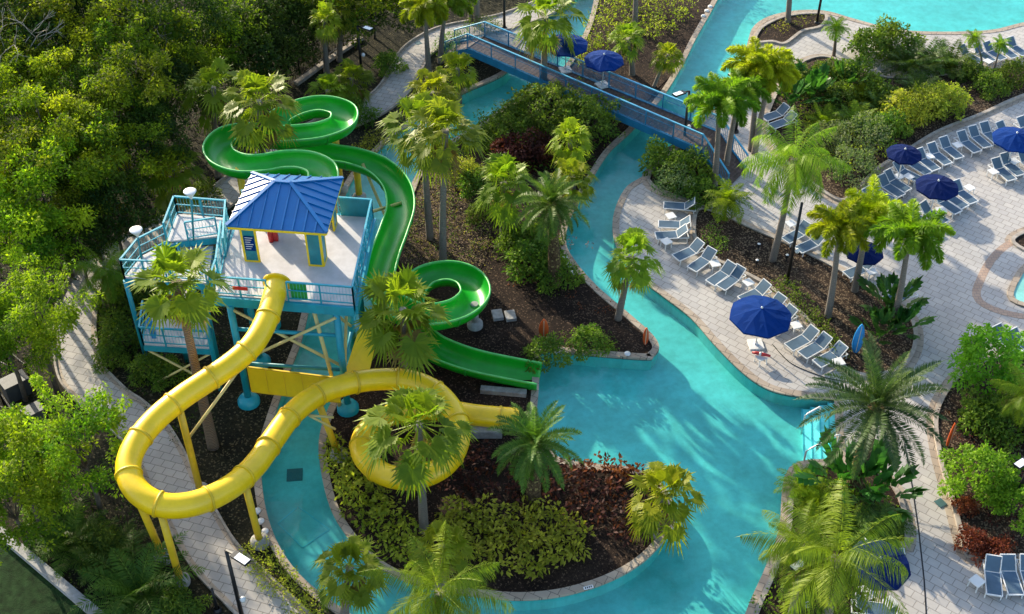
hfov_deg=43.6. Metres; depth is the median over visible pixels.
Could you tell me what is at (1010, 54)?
sun lounger
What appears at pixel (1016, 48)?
sun lounger
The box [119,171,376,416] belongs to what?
slide tower
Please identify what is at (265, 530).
skimmer lid
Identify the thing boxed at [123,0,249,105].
broadleaf tree
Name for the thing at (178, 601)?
shrub
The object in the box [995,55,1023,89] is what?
shrub
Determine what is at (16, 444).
broadleaf tree
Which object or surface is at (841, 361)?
side table
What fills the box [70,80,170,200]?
broadleaf tree
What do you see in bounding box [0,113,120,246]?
broadleaf tree
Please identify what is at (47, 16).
bare tree
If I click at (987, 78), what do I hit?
shrub
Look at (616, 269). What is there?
palm tree
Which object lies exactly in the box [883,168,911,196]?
sun lounger
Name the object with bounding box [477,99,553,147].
shrub
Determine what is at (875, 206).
palm tree
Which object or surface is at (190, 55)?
broadleaf tree
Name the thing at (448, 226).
island leaf litter
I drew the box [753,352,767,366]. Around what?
side table
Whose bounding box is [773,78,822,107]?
bird of paradise
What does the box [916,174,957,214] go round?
patio umbrella
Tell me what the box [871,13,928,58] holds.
shrub
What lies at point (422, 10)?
palm tree
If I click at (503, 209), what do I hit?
palm tree
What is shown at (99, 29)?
broadleaf tree
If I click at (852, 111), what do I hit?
palm clump
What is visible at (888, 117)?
shrub
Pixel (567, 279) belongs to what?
red groundcover
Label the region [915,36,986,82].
palm clump
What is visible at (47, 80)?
broadleaf tree
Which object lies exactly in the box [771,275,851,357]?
strip hedge
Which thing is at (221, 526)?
path edging
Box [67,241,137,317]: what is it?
shrub
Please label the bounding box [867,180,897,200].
sun lounger
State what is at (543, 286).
shrub
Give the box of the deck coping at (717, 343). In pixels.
[612,10,1023,613]
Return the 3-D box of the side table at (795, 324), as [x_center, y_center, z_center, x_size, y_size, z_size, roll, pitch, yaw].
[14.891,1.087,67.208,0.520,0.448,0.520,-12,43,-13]
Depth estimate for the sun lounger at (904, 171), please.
77.19 m
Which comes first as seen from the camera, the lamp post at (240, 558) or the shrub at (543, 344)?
the lamp post at (240, 558)
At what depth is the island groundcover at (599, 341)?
66.55 m
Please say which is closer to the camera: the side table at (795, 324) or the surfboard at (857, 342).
the surfboard at (857, 342)
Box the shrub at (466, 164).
[449,155,489,194]
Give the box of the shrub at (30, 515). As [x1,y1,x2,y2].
[18,482,84,540]
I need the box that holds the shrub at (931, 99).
[900,81,955,122]
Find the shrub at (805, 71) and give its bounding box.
[776,54,829,101]
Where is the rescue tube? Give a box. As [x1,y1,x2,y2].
[752,351,770,356]
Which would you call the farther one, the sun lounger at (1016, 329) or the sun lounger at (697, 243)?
the sun lounger at (697, 243)
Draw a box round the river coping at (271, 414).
[254,10,544,613]
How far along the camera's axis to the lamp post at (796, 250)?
68.45 m
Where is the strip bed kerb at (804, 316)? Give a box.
[692,206,917,377]
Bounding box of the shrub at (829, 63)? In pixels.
[810,56,847,83]
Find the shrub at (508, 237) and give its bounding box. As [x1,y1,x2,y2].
[493,223,532,258]
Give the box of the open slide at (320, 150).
[202,95,541,397]
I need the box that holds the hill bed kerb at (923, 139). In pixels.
[764,55,1023,201]
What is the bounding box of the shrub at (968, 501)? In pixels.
[947,494,981,518]
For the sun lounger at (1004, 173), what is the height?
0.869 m
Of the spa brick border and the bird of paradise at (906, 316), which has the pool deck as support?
the spa brick border
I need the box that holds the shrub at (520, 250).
[500,233,563,283]
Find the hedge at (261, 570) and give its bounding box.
[239,533,323,613]
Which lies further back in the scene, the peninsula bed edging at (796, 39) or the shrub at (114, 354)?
the peninsula bed edging at (796, 39)
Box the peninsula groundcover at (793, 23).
[765,14,821,33]
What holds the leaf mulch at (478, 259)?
on the island ground at (529, 305)
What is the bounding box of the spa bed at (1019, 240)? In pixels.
[1015,234,1023,246]
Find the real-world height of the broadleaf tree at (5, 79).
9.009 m
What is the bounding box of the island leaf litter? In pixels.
[402,171,495,276]
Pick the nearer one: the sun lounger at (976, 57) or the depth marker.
the depth marker
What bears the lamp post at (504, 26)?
on the path
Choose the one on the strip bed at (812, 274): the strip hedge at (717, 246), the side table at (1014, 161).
the strip hedge at (717, 246)
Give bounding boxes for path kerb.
[52,0,534,613]
[94,0,573,613]
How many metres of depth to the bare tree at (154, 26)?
75.61 m
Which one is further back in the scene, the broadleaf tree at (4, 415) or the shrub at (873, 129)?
the shrub at (873, 129)
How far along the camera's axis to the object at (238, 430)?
64.78 m
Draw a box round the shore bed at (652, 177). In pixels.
[650,152,720,206]
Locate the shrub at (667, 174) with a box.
[651,161,696,198]
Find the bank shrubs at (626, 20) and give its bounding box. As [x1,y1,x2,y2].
[575,0,698,66]
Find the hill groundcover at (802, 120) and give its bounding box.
[791,86,971,175]
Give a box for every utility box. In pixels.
[491,309,503,320]
[504,310,516,321]
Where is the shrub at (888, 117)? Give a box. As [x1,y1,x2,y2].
[870,107,913,142]
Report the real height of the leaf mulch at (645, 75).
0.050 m
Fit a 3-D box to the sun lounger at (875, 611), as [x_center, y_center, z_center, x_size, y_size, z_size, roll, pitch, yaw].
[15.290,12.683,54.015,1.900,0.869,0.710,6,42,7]
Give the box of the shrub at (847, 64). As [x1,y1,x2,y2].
[830,53,881,91]
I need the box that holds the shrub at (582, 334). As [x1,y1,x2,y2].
[565,322,614,361]
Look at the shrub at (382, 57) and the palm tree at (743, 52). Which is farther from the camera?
the shrub at (382, 57)
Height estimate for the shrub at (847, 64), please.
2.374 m
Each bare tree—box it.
[0,8,64,103]
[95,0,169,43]
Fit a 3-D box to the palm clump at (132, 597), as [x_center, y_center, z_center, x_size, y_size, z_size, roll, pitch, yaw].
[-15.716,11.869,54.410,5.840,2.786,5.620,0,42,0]
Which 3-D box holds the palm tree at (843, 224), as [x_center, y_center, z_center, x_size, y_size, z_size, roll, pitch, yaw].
[16.496,-2.122,65.503,3.499,7.610,3.654,-19,45,-20]
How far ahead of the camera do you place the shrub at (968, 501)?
58.09 m
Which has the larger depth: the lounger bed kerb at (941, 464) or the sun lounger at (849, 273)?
the sun lounger at (849, 273)
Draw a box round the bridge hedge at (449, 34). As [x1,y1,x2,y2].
[431,25,468,57]
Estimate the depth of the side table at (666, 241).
72.22 m
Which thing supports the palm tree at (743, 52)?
on the pool deck
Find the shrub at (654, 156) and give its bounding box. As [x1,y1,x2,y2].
[637,133,684,178]
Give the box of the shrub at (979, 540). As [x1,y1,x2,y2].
[952,521,993,568]
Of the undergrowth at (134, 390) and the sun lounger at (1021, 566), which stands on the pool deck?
the sun lounger at (1021, 566)
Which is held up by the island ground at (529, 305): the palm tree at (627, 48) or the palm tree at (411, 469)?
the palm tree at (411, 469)
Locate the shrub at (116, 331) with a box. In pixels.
[89,305,143,358]
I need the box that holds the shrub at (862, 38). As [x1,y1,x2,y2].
[841,24,898,66]
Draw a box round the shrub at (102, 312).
[88,274,148,324]
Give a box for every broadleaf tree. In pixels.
[0,0,65,115]
[0,0,76,121]
[0,4,101,93]
[0,46,78,116]
[0,74,109,201]
[0,86,52,193]
[0,113,67,235]
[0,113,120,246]
[0,133,113,277]
[0,145,73,273]
[0,193,89,299]
[0,195,84,300]
[0,252,105,394]
[0,288,64,401]
[0,401,44,495]
[0,402,99,535]
[0,441,75,565]
[5,0,109,101]
[6,372,132,518]
[12,42,97,157]
[19,6,117,79]
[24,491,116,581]
[25,203,129,286]
[32,82,132,160]
[36,152,140,262]
[44,0,163,117]
[46,112,150,240]
[50,41,152,188]
[61,168,174,262]
[68,112,178,226]
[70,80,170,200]
[75,41,183,188]
[77,16,167,151]
[84,0,202,97]
[104,10,213,84]
[113,51,220,144]
[113,99,193,190]
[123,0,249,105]
[142,140,211,221]
[147,0,270,71]
[152,11,246,100]
[180,14,305,93]
[213,0,299,66]
[224,0,311,48]
[239,18,322,89]
[255,0,338,59]
[273,0,364,28]
[298,0,406,48]
[338,0,416,38]
[947,322,1023,397]
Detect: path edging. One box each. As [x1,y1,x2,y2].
[55,2,534,612]
[91,14,546,613]
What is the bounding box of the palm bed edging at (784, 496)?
[745,459,916,613]
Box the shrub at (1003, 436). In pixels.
[971,390,1023,454]
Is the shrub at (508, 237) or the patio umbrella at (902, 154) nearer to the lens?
the shrub at (508, 237)
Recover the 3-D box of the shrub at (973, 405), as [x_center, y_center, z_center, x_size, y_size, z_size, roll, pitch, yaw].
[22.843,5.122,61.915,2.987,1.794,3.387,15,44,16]
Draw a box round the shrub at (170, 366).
[145,353,191,392]
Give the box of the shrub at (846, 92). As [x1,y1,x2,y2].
[817,79,863,115]
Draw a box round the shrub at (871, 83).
[861,70,900,105]
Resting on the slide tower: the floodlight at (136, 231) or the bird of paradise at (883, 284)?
the floodlight at (136, 231)
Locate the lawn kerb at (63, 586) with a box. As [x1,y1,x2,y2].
[0,527,101,613]
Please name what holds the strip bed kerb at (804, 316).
on the pool deck
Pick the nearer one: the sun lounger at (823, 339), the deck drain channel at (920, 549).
the deck drain channel at (920, 549)
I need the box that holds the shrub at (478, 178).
[454,167,496,199]
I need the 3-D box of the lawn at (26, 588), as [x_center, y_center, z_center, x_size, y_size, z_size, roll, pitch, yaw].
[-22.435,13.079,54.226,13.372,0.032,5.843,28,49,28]
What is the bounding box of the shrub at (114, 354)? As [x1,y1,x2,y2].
[89,341,131,374]
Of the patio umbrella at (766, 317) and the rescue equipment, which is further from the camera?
the patio umbrella at (766, 317)
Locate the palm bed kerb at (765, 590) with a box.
[753,462,909,613]
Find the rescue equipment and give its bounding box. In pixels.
[267,232,278,242]
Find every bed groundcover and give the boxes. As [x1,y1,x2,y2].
[749,465,899,613]
[937,385,1023,557]
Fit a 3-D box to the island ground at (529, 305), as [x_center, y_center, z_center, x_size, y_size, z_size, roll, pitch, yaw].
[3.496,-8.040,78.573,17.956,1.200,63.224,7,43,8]
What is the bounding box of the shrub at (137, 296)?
[110,265,165,314]
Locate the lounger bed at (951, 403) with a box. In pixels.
[938,358,1023,553]
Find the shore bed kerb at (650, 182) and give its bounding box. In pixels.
[646,147,722,208]
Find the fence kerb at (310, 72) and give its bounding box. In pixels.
[294,37,363,85]
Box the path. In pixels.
[58,2,559,613]
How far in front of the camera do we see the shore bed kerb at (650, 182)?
76.43 m
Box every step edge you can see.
[801,409,804,458]
[810,407,812,458]
[819,405,821,458]
[827,403,830,446]
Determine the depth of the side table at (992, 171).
77.20 m
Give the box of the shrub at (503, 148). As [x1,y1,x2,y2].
[488,131,538,176]
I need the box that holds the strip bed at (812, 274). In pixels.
[696,209,912,372]
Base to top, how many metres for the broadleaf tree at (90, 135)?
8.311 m
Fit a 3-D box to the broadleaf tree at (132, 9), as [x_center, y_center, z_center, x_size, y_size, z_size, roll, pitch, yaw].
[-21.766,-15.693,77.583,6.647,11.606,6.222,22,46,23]
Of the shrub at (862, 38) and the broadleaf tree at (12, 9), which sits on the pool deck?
the shrub at (862, 38)
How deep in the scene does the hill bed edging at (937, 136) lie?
81.50 m
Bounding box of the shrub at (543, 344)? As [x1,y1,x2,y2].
[519,330,573,373]
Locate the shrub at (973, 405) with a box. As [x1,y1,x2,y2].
[956,384,1012,442]
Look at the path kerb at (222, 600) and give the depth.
65.77 m
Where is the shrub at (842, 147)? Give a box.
[824,141,883,191]
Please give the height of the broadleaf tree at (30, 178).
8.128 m
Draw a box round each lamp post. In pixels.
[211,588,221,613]
[224,549,250,613]
[356,25,372,74]
[501,0,506,28]
[672,90,690,151]
[728,73,738,133]
[783,202,802,284]
[789,558,808,613]
[814,0,821,23]
[1006,457,1023,512]
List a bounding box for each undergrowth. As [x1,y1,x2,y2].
[0,0,326,327]
[0,441,202,613]
[89,288,236,442]
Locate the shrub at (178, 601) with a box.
[151,576,212,613]
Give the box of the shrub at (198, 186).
[193,177,222,204]
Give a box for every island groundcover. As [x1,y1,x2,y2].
[409,158,559,296]
[449,92,615,184]
[538,329,619,351]
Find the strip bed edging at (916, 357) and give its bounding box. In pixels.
[687,209,923,381]
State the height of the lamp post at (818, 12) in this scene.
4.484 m
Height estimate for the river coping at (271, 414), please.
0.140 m
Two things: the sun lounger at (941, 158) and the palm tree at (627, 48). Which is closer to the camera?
the sun lounger at (941, 158)
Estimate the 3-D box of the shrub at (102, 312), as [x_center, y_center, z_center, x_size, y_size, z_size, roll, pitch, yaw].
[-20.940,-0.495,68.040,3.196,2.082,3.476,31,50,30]
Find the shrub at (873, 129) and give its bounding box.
[825,111,896,164]
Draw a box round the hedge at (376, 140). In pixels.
[348,110,409,175]
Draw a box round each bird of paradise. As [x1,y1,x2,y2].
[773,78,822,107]
[792,59,840,103]
[793,425,887,501]
[822,436,929,521]
[828,57,869,90]
[849,303,908,344]
[857,272,929,321]
[872,297,936,339]
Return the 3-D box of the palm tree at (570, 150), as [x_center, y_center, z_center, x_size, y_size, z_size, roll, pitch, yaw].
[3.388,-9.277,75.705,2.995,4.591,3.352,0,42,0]
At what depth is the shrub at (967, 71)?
85.09 m
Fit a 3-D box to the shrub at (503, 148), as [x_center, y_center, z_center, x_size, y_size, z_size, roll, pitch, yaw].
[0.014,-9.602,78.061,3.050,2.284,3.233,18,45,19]
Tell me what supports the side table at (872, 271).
on the pool deck
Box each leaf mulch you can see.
[400,170,490,268]
[589,17,677,100]
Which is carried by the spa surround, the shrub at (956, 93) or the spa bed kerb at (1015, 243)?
the spa bed kerb at (1015, 243)
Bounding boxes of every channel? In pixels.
[772,344,848,381]
[904,443,926,613]
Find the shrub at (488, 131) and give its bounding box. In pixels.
[479,126,499,150]
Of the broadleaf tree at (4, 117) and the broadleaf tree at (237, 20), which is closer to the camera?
the broadleaf tree at (4, 117)
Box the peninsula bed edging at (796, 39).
[761,14,831,47]
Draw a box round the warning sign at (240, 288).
[232,286,247,290]
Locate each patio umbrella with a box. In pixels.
[548,34,587,73]
[584,50,623,89]
[729,295,791,349]
[847,241,883,280]
[851,540,910,599]
[886,144,921,182]
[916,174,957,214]
[992,127,1023,170]
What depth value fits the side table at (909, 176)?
76.77 m
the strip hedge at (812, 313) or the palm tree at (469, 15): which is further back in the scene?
the palm tree at (469, 15)
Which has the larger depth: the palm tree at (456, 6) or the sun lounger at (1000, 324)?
the palm tree at (456, 6)
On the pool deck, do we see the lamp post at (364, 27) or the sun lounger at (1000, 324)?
the sun lounger at (1000, 324)
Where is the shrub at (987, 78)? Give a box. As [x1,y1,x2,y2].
[968,68,1011,100]
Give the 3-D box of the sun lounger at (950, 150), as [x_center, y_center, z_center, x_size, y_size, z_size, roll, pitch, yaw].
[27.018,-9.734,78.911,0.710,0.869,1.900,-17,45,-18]
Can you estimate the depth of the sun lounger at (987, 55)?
87.31 m
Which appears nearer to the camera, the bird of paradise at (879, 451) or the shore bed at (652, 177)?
the bird of paradise at (879, 451)
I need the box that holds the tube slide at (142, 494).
[114,273,518,588]
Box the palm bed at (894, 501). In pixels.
[759,467,903,613]
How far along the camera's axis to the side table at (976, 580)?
55.02 m
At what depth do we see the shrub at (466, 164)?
76.35 m
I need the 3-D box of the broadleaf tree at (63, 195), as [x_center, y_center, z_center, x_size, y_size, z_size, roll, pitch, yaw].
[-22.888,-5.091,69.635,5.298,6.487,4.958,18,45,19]
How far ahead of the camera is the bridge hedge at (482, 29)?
90.19 m
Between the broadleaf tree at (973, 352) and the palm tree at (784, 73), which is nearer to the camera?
the broadleaf tree at (973, 352)
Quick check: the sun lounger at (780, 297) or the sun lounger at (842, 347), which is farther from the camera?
the sun lounger at (780, 297)
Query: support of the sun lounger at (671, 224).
on the pool deck
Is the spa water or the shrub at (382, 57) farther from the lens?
the shrub at (382, 57)
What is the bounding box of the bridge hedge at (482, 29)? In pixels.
[463,14,502,31]
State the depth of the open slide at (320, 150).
68.49 m
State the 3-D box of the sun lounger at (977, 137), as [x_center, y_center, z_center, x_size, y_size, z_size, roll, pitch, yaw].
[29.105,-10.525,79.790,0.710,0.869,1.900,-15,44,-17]
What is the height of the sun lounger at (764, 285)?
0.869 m
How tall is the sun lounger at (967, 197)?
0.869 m
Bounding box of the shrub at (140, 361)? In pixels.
[123,351,172,387]
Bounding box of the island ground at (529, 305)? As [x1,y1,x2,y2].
[326,0,721,610]
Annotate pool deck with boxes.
[613,15,1023,613]
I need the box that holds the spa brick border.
[972,239,1023,318]
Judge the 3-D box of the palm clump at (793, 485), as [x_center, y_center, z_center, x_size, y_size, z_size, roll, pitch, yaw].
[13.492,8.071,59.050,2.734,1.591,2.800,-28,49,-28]
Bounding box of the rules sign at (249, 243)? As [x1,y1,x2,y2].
[243,236,255,250]
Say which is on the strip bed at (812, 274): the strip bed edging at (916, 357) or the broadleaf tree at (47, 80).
the strip bed edging at (916, 357)
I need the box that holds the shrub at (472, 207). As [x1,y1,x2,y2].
[463,202,492,224]
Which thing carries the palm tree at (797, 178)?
on the strip bed at (812, 274)
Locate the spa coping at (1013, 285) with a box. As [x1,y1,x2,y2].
[1007,264,1023,306]
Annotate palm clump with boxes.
[54,515,153,597]
[67,527,208,613]
[773,461,834,508]
[787,478,856,534]
[801,102,850,139]
[826,98,881,135]
[831,502,880,547]
[847,77,888,107]
[855,90,903,120]
[855,500,917,548]
[871,37,938,83]
[893,67,944,96]
[899,36,965,78]
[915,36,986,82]
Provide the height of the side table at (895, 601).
0.448 m
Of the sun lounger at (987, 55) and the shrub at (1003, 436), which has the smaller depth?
the shrub at (1003, 436)
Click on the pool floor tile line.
(309, 515)
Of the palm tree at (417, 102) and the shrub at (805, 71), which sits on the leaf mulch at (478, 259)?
the palm tree at (417, 102)
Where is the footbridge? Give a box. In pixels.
[444,21,748,186]
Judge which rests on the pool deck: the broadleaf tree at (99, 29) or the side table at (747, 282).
the side table at (747, 282)
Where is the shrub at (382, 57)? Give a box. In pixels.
[370,50,408,76]
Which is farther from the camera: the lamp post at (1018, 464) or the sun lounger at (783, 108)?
the sun lounger at (783, 108)
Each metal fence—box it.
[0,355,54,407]
[0,391,20,424]
[285,6,383,87]
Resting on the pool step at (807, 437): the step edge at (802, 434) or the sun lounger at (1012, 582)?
the step edge at (802, 434)
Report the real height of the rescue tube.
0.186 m
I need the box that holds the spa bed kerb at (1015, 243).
[1010,230,1023,251]
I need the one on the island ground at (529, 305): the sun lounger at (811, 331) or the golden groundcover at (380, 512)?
the golden groundcover at (380, 512)
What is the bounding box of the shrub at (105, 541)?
[74,520,139,577]
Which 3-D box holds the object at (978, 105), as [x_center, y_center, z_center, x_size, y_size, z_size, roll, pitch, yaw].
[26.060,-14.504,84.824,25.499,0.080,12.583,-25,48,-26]
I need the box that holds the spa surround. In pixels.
[981,246,1023,313]
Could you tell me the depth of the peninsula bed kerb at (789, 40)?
90.38 m
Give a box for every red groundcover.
[430,437,667,546]
[507,234,615,313]
[573,451,646,486]
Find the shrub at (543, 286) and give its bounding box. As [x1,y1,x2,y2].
[528,249,585,294]
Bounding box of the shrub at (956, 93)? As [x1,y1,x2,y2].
[924,79,973,120]
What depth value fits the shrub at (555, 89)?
79.26 m
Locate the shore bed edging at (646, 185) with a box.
[642,165,725,210]
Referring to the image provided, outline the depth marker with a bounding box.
[583,585,593,589]
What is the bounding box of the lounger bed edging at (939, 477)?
[926,352,1019,564]
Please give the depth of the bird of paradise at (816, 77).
82.21 m
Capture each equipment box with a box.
[0,369,32,403]
[20,401,46,426]
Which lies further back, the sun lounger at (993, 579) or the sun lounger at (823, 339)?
the sun lounger at (823, 339)
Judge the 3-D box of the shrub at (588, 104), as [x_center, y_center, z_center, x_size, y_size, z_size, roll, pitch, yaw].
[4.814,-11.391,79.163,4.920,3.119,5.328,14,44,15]
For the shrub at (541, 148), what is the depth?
77.55 m
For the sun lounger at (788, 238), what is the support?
on the pool deck
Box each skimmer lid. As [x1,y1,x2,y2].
[258,518,263,524]
[262,528,268,533]
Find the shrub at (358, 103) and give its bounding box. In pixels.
[347,94,382,128]
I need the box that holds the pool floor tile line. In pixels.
[278,506,329,546]
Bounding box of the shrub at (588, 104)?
[550,92,629,146]
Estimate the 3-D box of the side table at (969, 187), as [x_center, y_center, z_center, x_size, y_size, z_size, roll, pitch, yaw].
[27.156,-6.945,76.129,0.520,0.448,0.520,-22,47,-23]
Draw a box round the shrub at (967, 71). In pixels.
[960,57,991,82]
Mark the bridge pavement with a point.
(502, 38)
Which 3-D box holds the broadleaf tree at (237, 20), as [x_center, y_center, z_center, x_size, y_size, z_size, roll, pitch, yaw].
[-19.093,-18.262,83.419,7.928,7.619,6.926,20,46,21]
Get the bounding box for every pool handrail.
[800,406,821,434]
[803,434,840,460]
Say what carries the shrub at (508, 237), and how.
on the island ground at (529, 305)
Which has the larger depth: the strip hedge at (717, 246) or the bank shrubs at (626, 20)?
the bank shrubs at (626, 20)
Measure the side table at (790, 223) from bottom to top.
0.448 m
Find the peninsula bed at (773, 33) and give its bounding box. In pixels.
[757,14,824,41]
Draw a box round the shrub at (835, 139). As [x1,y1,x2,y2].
[808,119,850,155]
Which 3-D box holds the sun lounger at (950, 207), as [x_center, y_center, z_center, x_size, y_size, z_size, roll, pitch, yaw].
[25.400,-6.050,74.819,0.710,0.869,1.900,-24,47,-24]
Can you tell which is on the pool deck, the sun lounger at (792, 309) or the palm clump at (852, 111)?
the sun lounger at (792, 309)
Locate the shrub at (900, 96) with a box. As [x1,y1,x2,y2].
[878,85,944,129]
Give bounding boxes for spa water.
[1014,273,1023,301]
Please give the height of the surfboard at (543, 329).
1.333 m
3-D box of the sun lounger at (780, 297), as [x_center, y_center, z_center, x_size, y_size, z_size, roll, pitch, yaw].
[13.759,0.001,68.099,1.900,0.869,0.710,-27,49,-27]
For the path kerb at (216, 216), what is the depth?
64.49 m
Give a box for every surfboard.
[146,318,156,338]
[539,319,548,336]
[643,327,648,344]
[852,324,864,352]
[946,422,955,446]
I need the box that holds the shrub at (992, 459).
[937,439,1023,510]
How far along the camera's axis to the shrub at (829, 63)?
84.56 m
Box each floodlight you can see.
[129,226,142,258]
[183,187,195,240]
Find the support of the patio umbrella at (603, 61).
on the footbridge
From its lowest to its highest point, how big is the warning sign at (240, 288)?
0.200 m
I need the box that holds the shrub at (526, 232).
[507,218,563,261]
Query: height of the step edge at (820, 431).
0.020 m
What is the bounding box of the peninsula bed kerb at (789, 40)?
[754,12,827,44]
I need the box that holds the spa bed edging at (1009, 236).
[1005,227,1023,241]
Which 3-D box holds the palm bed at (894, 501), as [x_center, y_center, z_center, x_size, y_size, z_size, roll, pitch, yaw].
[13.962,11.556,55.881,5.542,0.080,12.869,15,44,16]
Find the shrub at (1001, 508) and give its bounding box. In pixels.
[988,466,1023,536]
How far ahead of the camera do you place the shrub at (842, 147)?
76.42 m
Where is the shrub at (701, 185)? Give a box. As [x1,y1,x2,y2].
[677,173,718,210]
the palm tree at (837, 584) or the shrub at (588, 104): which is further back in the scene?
the shrub at (588, 104)
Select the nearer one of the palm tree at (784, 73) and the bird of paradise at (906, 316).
the bird of paradise at (906, 316)
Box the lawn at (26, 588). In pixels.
[0,544,85,613]
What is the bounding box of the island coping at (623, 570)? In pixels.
[318,0,717,600]
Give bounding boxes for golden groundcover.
[318,432,423,574]
[433,493,595,581]
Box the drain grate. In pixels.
[287,468,302,480]
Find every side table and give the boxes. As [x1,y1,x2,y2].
[660,237,672,250]
[664,212,676,220]
[709,260,720,272]
[741,278,754,291]
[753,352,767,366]
[784,220,796,231]
[789,320,802,334]
[832,357,845,371]
[864,267,877,279]
[882,596,898,608]
[894,173,904,180]
[903,173,914,184]
[926,153,934,161]
[935,206,947,215]
[951,142,962,151]
[963,184,975,193]
[967,574,985,592]
[983,58,993,66]
[986,168,999,179]
[1010,157,1019,165]
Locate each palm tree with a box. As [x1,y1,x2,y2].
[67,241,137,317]
[124,237,234,450]
[179,57,252,178]
[218,68,302,153]
[303,72,347,119]
[308,0,343,73]
[311,533,390,613]
[327,58,376,105]
[328,0,367,62]
[351,264,452,383]
[353,385,477,533]
[360,520,515,613]
[376,90,462,240]
[398,0,449,77]
[401,92,494,260]
[403,68,462,128]
[432,0,477,64]
[434,51,479,103]
[468,0,473,22]
[473,150,533,236]
[474,0,479,23]
[485,400,582,510]
[512,0,590,80]
[513,167,592,287]
[547,117,592,178]
[549,157,598,209]
[602,226,666,321]
[607,21,646,75]
[625,461,707,556]
[632,0,637,26]
[649,42,685,86]
[683,71,759,188]
[703,175,755,224]
[714,67,771,165]
[720,36,792,151]
[734,475,915,613]
[737,105,851,262]
[739,51,801,154]
[758,499,849,613]
[785,0,791,23]
[794,330,952,492]
[805,196,875,318]
[821,15,851,56]
[834,174,907,292]
[863,198,955,330]
[962,28,985,64]
[988,33,1012,73]
[990,362,1023,428]
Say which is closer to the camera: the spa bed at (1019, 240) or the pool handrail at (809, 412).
the pool handrail at (809, 412)
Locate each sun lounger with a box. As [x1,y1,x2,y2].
[654,223,688,243]
[658,215,690,233]
[663,197,695,213]
[672,237,704,265]
[687,245,717,276]
[705,259,736,290]
[715,263,745,294]
[737,278,771,299]
[763,102,789,123]
[768,110,797,130]
[773,291,787,305]
[781,219,810,246]
[784,324,819,355]
[786,303,797,320]
[795,236,824,256]
[797,331,832,363]
[812,340,848,371]
[842,265,876,281]
[851,593,896,613]
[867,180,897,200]
[877,172,905,197]
[882,281,918,300]
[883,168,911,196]
[891,161,920,185]
[908,162,932,174]
[916,146,940,172]
[919,199,949,223]
[924,141,952,169]
[929,199,962,218]
[936,135,964,163]
[948,196,968,209]
[953,129,981,156]
[953,178,978,208]
[955,43,980,62]
[967,124,992,152]
[970,44,995,65]
[978,120,994,148]
[981,553,1002,599]
[982,40,1006,64]
[987,156,1016,185]
[992,119,1005,131]
[992,322,1023,351]
[996,38,1018,59]
[999,151,1023,177]
[1000,554,1023,598]
[1006,35,1023,57]
[1008,326,1023,348]
[1013,115,1023,128]
[1014,153,1023,164]
[1016,553,1023,584]
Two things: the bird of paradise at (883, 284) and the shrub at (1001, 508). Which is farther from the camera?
the bird of paradise at (883, 284)
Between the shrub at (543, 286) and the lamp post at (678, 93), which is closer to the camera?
the shrub at (543, 286)
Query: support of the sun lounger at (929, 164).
on the pool deck
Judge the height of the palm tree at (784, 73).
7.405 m
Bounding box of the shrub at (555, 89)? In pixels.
[500,76,586,137]
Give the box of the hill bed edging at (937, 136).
[761,54,1023,204]
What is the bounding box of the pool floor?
[263,0,1023,613]
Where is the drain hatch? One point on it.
(940, 502)
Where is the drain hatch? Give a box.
[934,498,946,507]
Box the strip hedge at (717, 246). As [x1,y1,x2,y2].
[700,221,731,253]
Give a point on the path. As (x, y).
(206, 542)
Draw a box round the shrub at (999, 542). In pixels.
[978,534,1017,561]
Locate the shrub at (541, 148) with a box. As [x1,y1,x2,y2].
[506,126,559,173]
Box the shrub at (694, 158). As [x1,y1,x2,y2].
[657,143,719,190]
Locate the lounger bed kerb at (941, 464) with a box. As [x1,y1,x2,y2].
[933,355,1019,558]
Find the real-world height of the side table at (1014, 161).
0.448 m
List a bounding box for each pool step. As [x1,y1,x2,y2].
[801,409,811,459]
[812,407,820,458]
[820,405,828,458]
[829,403,835,450]
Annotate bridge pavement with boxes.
[472,27,527,50]
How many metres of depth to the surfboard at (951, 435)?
60.67 m
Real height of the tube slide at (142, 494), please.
8.194 m

